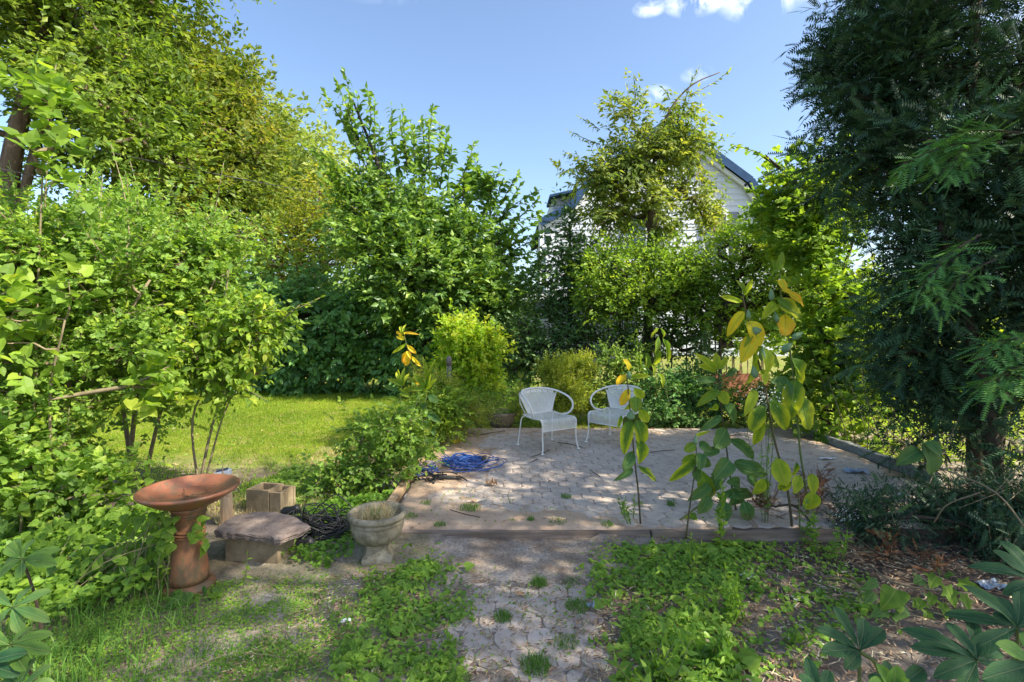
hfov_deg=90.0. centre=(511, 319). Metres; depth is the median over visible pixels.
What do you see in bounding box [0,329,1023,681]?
ground
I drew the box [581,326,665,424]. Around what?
flowering weed
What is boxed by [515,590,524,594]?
brown leaf
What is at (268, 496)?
hollow block
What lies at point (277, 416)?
lawn grass
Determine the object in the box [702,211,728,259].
window
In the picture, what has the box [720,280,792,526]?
milkweed
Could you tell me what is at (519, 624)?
fallen twigs
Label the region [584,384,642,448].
patio chair
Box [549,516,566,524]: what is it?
grass tuft
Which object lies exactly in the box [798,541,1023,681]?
rhododendron
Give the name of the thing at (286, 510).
rubber shoe
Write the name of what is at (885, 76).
yew tree
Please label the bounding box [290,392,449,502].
patio edge shrub
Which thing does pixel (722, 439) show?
milkweed
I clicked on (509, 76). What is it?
sky
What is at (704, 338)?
wispy weed
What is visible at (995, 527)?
fallen yew boughs
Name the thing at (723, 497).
loosestrife
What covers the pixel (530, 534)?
edging timber
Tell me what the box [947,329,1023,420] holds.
yew branch
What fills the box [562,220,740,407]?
privet bush
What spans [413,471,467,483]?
black strap
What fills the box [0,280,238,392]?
vine hedge
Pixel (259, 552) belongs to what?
concrete block
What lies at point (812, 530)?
loosestrife
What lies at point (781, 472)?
milkweed
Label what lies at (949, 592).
maple seedling
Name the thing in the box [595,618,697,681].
plantain
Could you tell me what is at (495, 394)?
mixed weeds
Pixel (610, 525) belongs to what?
grass tuft
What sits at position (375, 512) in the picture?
green grass sprig
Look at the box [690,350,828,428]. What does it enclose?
shrub
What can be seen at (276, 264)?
linden tree
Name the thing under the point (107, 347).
rose of sharon shrub
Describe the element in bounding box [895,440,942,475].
milkweed sprig
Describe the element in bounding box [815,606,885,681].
rhododendron
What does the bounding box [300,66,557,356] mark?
elm tree
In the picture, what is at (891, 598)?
redbud seedling
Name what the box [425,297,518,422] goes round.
bright shrub
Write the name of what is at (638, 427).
milkweed
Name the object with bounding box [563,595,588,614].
grass tuft
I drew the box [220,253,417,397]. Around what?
vine hedge
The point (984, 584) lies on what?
plastic bag
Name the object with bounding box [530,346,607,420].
goldenrod
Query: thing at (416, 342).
vine hedge
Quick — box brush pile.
[925,395,1023,543]
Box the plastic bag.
[975,578,1006,589]
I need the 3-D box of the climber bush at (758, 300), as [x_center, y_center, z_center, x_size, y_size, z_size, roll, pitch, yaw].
[4.137,-0.417,8.869,3.162,4.033,2.742,0,0,0]
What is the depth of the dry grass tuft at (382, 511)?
3.39 m
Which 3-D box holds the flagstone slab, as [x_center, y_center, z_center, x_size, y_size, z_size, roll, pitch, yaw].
[-1.648,1.386,3.430,0.636,0.055,0.391,0,0,13]
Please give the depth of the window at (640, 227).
21.95 m
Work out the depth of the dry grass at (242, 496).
4.53 m
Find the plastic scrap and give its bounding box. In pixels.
[586,600,594,606]
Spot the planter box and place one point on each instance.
(742, 378)
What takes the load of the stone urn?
on the ground at (524, 559)
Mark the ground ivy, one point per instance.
(750, 660)
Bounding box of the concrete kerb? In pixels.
[792,423,940,485]
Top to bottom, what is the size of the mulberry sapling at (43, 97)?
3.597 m
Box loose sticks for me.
[827,537,972,594]
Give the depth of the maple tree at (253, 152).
13.77 m
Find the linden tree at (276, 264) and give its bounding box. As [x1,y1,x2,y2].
[26,185,368,313]
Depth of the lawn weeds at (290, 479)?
4.96 m
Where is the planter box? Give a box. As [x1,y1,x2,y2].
[711,354,768,408]
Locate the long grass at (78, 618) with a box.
[0,575,203,681]
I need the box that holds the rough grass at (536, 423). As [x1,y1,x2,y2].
[473,380,1023,430]
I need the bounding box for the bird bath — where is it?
[133,474,239,596]
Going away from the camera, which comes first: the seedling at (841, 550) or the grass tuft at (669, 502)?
the seedling at (841, 550)
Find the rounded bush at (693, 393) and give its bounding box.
[632,352,741,428]
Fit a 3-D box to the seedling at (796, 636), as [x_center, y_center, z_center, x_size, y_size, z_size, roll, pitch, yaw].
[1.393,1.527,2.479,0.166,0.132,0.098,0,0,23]
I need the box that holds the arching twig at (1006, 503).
[934,467,1023,527]
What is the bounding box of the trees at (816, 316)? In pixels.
[234,258,1009,342]
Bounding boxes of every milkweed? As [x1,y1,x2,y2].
[381,368,409,403]
[393,325,424,436]
[400,358,441,457]
[613,359,655,523]
[636,328,672,424]
[669,431,711,538]
[679,457,768,520]
[695,353,765,509]
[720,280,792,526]
[754,458,820,528]
[761,251,814,513]
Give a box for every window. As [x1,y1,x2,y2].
[542,223,552,247]
[623,213,646,261]
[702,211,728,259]
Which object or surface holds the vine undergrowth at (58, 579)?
on the ground at (524, 559)
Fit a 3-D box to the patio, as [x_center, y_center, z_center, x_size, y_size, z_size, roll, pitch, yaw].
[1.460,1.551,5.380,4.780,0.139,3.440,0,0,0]
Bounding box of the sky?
[0,0,1023,318]
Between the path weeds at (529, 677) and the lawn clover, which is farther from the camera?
the lawn clover
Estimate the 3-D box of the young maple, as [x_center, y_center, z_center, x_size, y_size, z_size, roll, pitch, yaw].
[4.740,-0.512,7.113,3.056,4.783,2.436,0,0,-12]
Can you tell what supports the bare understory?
on the ground at (524, 559)
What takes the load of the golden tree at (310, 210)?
on the ground at (524, 559)
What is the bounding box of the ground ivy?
[576,539,760,681]
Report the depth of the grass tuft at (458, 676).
2.25 m
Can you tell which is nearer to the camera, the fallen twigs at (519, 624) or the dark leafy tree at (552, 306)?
the fallen twigs at (519, 624)
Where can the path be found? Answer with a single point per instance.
(533, 636)
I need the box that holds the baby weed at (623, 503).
[616,493,637,523]
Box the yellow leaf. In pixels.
[450,437,461,443]
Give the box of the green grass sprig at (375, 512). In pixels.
[369,505,380,519]
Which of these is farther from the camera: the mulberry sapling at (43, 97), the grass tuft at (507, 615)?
the mulberry sapling at (43, 97)
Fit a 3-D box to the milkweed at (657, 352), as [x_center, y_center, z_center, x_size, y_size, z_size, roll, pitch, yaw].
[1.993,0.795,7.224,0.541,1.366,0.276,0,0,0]
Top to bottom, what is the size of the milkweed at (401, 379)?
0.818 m
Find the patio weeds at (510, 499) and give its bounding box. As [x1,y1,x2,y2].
[409,482,735,524]
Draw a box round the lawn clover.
[75,403,392,473]
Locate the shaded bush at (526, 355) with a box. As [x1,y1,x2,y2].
[483,290,743,407]
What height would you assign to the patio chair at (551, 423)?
0.668 m
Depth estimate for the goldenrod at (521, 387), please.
7.29 m
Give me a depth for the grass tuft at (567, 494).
4.31 m
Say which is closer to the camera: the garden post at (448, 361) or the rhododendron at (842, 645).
the rhododendron at (842, 645)
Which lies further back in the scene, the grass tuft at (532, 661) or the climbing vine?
the climbing vine
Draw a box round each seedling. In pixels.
[239,551,252,587]
[782,620,817,648]
[825,527,854,559]
[858,577,910,632]
[911,568,980,619]
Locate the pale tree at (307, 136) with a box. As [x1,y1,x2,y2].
[250,88,381,275]
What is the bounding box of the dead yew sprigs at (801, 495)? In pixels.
[743,462,971,572]
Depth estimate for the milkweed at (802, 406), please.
3.93 m
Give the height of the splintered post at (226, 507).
0.490 m
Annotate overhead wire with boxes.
[1,169,512,242]
[86,147,542,219]
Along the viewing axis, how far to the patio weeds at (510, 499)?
4.05 m
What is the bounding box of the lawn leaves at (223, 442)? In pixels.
[121,412,343,467]
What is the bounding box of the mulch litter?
[213,427,1023,681]
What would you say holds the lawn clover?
on the ground at (524, 559)
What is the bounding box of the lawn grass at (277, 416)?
[74,387,431,512]
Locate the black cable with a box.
[287,494,354,543]
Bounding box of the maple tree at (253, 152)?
[62,0,323,282]
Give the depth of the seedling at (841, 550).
3.36 m
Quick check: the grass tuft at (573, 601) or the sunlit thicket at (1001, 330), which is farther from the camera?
the sunlit thicket at (1001, 330)
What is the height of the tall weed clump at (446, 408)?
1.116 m
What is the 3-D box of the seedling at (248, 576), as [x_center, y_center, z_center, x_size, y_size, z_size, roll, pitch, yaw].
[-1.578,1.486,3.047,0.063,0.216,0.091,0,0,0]
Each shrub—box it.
[0,62,201,512]
[23,158,278,486]
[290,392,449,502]
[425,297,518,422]
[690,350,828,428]
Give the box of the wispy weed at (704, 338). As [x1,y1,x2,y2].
[692,327,719,374]
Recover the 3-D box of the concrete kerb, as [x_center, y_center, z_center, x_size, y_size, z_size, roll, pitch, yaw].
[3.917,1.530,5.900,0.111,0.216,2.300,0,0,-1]
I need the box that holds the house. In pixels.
[531,117,787,355]
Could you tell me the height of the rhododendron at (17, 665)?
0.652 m
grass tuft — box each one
[328,636,367,669]
[341,498,405,521]
[405,512,417,518]
[420,499,430,504]
[434,521,447,526]
[439,660,474,681]
[458,502,480,511]
[492,607,513,623]
[519,648,556,676]
[529,572,548,588]
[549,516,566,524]
[552,632,577,650]
[561,493,571,498]
[563,575,580,586]
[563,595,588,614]
[601,521,612,526]
[666,497,675,506]
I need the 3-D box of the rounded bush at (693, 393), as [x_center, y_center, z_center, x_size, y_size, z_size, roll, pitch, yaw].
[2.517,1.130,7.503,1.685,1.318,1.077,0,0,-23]
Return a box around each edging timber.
[387,463,419,502]
[400,529,649,538]
[651,529,853,541]
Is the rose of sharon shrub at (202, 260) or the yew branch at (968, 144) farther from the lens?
the rose of sharon shrub at (202, 260)
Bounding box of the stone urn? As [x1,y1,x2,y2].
[347,501,406,564]
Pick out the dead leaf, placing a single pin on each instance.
(491, 481)
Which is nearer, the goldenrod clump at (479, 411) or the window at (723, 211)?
the goldenrod clump at (479, 411)
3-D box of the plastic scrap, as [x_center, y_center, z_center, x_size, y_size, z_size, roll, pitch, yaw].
[0.433,1.563,2.828,0.030,0.040,0.040,0,0,-29]
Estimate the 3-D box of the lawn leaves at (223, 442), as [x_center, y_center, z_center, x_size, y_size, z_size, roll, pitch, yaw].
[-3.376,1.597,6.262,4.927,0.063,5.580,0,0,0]
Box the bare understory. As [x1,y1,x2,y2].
[813,356,1023,466]
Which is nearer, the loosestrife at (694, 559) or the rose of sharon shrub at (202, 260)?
the loosestrife at (694, 559)
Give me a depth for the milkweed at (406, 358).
5.50 m
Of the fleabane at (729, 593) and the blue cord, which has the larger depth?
the blue cord
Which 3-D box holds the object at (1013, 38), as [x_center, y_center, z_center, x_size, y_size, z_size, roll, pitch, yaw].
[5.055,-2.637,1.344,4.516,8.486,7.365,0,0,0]
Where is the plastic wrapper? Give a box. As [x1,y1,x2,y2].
[841,467,869,473]
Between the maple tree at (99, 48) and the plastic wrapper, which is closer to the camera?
the plastic wrapper
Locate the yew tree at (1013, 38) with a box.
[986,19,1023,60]
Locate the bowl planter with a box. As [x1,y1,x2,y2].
[487,408,516,427]
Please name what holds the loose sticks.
on the mulch litter
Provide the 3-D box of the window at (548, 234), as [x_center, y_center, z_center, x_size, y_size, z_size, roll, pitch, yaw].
[1.504,-3.631,21.940,0.458,1.056,0.120,0,0,0]
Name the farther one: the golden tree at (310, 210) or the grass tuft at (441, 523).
the golden tree at (310, 210)
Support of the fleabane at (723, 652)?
on the ground at (524, 559)
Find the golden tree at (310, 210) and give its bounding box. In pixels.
[236,156,376,296]
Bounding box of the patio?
[400,428,981,541]
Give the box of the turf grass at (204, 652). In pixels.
[0,569,375,681]
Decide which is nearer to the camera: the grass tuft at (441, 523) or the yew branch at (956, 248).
the yew branch at (956, 248)
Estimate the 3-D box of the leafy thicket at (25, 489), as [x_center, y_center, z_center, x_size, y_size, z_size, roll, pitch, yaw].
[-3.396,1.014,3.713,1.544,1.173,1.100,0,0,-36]
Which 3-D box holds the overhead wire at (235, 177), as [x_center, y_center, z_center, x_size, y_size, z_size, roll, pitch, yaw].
[-3.965,-3.861,15.800,0.022,0.739,15.652,0,0,42]
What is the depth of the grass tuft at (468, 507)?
4.02 m
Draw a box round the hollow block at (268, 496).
[246,482,295,512]
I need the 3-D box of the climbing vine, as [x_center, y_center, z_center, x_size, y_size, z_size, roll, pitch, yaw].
[-2.336,1.359,3.124,1.394,0.593,0.587,0,0,8]
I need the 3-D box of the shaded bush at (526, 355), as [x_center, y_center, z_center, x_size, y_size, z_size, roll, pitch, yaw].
[1.679,0.519,9.247,5.112,2.163,2.000,0,0,0]
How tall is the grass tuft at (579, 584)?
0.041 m
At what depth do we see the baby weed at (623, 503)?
3.75 m
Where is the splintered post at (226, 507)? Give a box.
[214,463,232,523]
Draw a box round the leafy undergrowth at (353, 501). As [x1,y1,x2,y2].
[280,489,396,571]
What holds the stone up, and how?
on the ground at (524, 559)
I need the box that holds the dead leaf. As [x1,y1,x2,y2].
[486,478,496,484]
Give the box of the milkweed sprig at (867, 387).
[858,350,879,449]
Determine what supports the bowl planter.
on the ground at (524, 559)
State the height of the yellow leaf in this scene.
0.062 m
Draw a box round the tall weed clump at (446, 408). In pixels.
[400,368,475,464]
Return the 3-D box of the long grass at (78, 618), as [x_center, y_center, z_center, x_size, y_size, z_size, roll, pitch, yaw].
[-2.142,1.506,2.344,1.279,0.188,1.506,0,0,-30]
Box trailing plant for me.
[484,404,517,413]
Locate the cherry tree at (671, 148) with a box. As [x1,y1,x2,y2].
[549,65,742,397]
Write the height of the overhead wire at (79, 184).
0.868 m
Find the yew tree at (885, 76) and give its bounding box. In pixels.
[757,0,1023,510]
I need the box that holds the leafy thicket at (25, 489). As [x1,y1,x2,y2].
[0,390,171,537]
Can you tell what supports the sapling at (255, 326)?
on the ground at (524, 559)
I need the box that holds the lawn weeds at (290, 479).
[216,458,387,509]
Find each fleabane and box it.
[669,621,737,676]
[718,562,746,626]
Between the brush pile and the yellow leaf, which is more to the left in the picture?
the yellow leaf
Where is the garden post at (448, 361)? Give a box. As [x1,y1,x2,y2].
[446,356,451,382]
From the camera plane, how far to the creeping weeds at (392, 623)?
2.64 m
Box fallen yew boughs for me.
[812,451,1023,572]
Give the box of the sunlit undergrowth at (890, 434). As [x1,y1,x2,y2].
[806,393,1023,472]
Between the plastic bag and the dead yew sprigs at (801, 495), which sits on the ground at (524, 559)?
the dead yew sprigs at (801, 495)
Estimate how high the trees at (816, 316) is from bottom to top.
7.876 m
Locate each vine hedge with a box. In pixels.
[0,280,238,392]
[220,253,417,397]
[350,280,546,397]
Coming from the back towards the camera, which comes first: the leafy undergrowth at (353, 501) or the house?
the house
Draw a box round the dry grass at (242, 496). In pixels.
[206,441,399,524]
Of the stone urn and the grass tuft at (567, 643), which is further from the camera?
the stone urn
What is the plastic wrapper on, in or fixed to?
on the patio
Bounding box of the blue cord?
[416,452,506,475]
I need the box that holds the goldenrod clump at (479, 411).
[395,352,502,443]
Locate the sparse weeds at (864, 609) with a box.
[708,540,902,681]
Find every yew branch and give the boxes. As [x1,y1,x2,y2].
[885,114,1020,197]
[890,234,1009,331]
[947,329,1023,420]
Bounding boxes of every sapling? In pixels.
[0,50,202,536]
[131,265,325,474]
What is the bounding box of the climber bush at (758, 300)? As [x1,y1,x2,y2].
[666,183,859,408]
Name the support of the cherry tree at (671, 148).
on the ground at (524, 559)
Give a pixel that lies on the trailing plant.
(504, 411)
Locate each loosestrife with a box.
[685,532,705,571]
[711,476,728,543]
[798,499,821,555]
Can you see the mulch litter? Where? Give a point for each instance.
(756, 617)
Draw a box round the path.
[419,583,609,681]
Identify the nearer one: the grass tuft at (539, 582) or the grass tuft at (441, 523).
the grass tuft at (539, 582)
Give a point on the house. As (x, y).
(740, 179)
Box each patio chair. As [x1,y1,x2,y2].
[516,387,579,454]
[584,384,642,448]
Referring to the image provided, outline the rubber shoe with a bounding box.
[280,504,300,514]
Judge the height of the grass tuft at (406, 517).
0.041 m
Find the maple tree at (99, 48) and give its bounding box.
[0,0,275,236]
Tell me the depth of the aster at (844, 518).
3.73 m
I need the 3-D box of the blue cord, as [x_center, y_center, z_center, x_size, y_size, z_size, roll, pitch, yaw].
[-0.573,1.424,5.146,1.063,0.131,0.584,0,0,-17]
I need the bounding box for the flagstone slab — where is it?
[214,512,310,544]
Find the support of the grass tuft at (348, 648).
on the ground at (524, 559)
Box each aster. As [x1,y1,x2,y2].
[737,377,795,522]
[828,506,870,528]
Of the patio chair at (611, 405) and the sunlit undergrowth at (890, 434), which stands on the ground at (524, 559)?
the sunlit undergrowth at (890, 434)
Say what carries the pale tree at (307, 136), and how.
on the ground at (524, 559)
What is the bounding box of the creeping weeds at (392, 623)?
[322,543,484,681]
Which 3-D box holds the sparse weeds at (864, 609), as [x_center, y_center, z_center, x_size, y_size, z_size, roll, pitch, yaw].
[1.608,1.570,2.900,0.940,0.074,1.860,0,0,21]
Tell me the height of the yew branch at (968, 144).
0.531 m
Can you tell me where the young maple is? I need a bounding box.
[728,134,917,449]
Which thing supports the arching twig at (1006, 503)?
on the brush pile
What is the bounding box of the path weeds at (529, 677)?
[431,565,610,681]
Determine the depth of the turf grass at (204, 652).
2.49 m
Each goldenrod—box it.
[505,372,527,418]
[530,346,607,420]
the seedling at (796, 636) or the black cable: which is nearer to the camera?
the seedling at (796, 636)
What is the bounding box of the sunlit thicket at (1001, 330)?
[912,317,1023,401]
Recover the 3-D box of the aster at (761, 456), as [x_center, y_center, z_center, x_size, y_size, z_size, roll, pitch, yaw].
[1.883,0.982,3.808,0.398,1.108,0.280,0,0,0]
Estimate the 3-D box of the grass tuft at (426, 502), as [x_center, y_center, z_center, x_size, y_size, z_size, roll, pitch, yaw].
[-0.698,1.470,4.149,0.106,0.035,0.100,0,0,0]
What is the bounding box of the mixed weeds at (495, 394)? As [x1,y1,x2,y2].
[458,375,544,428]
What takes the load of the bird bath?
on the ground at (524, 559)
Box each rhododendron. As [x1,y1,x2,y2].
[0,538,61,681]
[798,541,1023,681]
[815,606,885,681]
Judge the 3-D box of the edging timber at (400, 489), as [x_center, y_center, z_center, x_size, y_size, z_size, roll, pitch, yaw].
[-0.988,1.540,4.485,0.077,0.143,1.530,0,0,1]
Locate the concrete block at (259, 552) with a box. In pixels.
[225,539,293,563]
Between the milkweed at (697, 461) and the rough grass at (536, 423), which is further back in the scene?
the rough grass at (536, 423)
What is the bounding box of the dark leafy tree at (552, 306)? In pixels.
[501,182,621,354]
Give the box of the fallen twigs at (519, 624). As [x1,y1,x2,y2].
[181,558,944,681]
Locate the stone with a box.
[294,537,314,548]
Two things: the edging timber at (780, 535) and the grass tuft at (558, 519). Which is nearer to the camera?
the edging timber at (780, 535)
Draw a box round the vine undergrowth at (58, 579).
[0,495,171,627]
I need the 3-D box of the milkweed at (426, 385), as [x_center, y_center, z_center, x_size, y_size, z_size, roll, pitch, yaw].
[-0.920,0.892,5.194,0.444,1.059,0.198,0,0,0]
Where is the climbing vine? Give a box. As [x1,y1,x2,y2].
[17,506,222,611]
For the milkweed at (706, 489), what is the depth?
3.83 m
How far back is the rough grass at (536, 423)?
7.91 m

